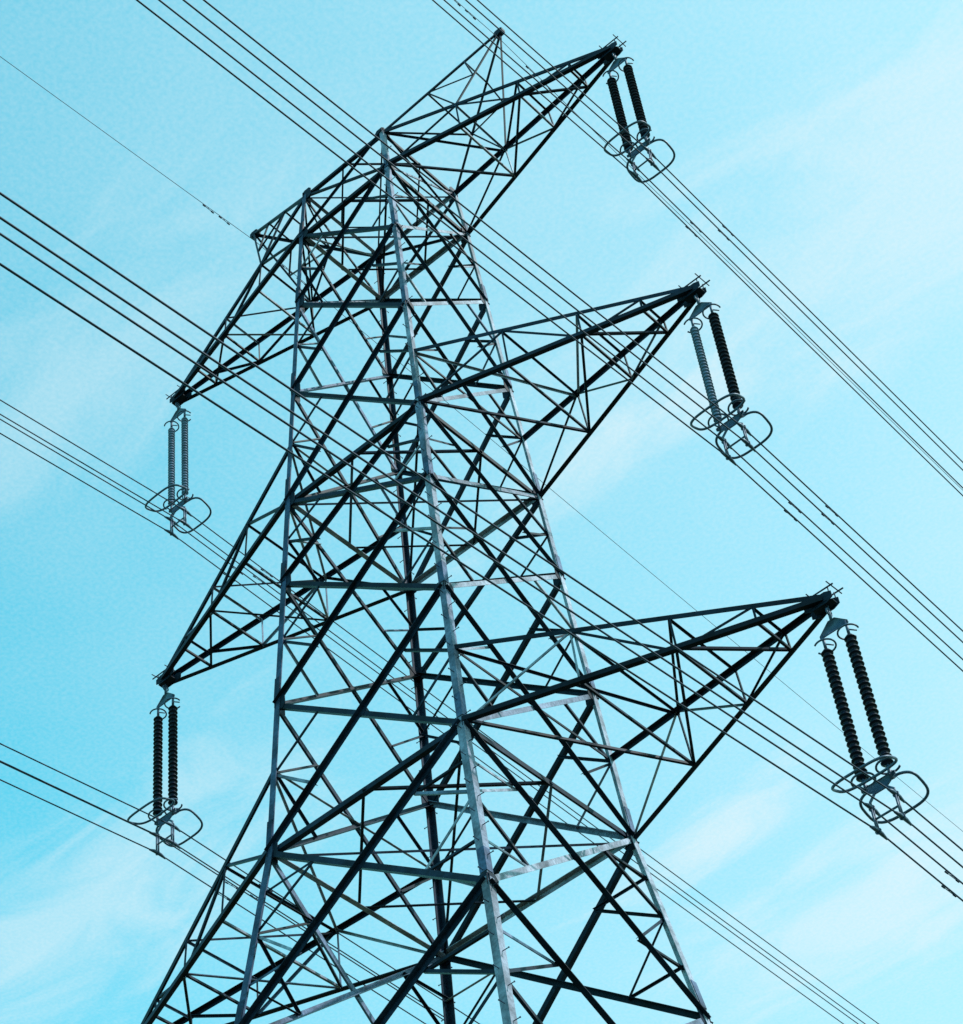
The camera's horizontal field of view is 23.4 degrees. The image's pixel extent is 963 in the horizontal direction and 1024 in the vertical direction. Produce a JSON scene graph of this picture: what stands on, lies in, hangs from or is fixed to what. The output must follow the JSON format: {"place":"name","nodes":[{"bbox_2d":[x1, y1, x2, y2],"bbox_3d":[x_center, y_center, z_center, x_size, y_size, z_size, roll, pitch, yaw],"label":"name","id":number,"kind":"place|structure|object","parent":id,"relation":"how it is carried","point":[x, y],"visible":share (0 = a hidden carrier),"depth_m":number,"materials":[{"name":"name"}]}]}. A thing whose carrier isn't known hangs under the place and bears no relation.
{"place":"outdoors","nodes":[
{"label":"outdoors","id":0,"kind":"place"},
{"bbox_2d":[0,0,962,1023],"label":"sky","id":1,"kind":"structure","parent":0,"point":[826,136],"materials":[{"name":"blue"}]},
{"label":"ground","id":2,"kind":"structure","parent":0,"visible":0},
{"bbox_2d":[141,27,843,1023],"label":"electricity pylon","id":3,"kind":"object","parent":2,"relation":"on","point":[485,891],"visible":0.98,"depth_m":48.15,"materials":[{"name":"metal"}]},
{"bbox_2d":[127,682,202,858],"bbox_3d":[-7.237,5.747,53.298,1.172,5.081,1.548,-36,-53,23],"label":"insulator string set","id":4,"kind":"object","parent":3,"relation":"attached to","point":[158,797],"visible":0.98,"depth_m":52.90,"materials":[{"name":"ceramic"}]},
{"bbox_2d":[0,743,479,1023],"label":"power line conductor bundle","id":5,"kind":"object","parent":4,"relation":"attached to","point":[93,805],"visible":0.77,"depth_m":52.23,"materials":[{"name":"metal"}]},
{"bbox_2d":[145,401,211,539],"bbox_3d":[-7.873,-1.262,60.440,1.172,5.081,1.548,-36,-53,23],"label":"insulator string set","id":6,"kind":"object","parent":3,"relation":"attached to","point":[170,487],"visible":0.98,"depth_m":59.84,"materials":[{"name":"grey ceramic"}]},
{"bbox_2d":[0,399,878,1023],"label":"power line conductor bundle","id":7,"kind":"object","parent":6,"relation":"hanging from","point":[402,691],"visible":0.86,"depth_m":62.26,"materials":[{"name":"metal"}]},
{"bbox_2d":[0,56,961,830],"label":"earth wire","id":8,"kind":"object","parent":3,"relation":"attached to","point":[430,388],"visible":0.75,"depth_m":66.97,"materials":[{"name":"metal"}]},
{"bbox_2d":[602,52,674,183],"bbox_3d":[3.437,-9.401,54.396,1.172,5.081,1.548,-36,-53,23],"label":"insulator string set","id":9,"kind":"object","parent":3,"relation":"attached to","point":[641,121],"visible":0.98,"depth_m":53.81,"materials":[{"name":"ceramic"}]},
{"bbox_2d":[432,0,962,495],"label":"power line conductor bundle","id":10,"kind":"object","parent":9,"relation":"attached to","point":[704,234],"visible":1,"depth_m":54.01,"materials":[{"name":"metal"}]},
{"bbox_2d":[454,0,954,482],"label":"power line","id":11,"kind":"object","parent":3,"relation":"attached to","point":[475,18],"visible":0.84,"depth_m":64.63,"materials":[{"name":"metal"}]},
{"bbox_2d":[683,293,772,465],"bbox_3d":[4.730,-2.864,46.904,1.172,5.081,1.548,-36,-53,23],"label":"insulator string set","id":12,"kind":"object","parent":3,"relation":"attached to","point":[737,402],"visible":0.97,"depth_m":46.40,"materials":[{"name":"grey ceramic"}]},
{"bbox_2d":[136,0,962,671],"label":"power line conductor bundle","id":13,"kind":"object","parent":12,"relation":"hanging from","point":[546,302],"visible":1,"depth_m":41.41,"materials":[{"name":"metal"}]},
{"bbox_2d":[814,605,929,839],"bbox_3d":[6.348,3.350,39.319,1.172,5.081,1.548,-36,-53,23],"label":"insulator string set","id":14,"kind":"object","parent":3,"relation":"attached to","point":[885,758],"visible":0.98,"depth_m":38.91,"materials":[{"name":"ceramic"}]},
{"bbox_2d":[0,192,962,901],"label":"power line conductor bundle","id":15,"kind":"object","parent":14,"relation":"attached to","point":[944,886],"visible":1,"depth_m":30.70,"materials":[{"name":"metal"}]}
]}

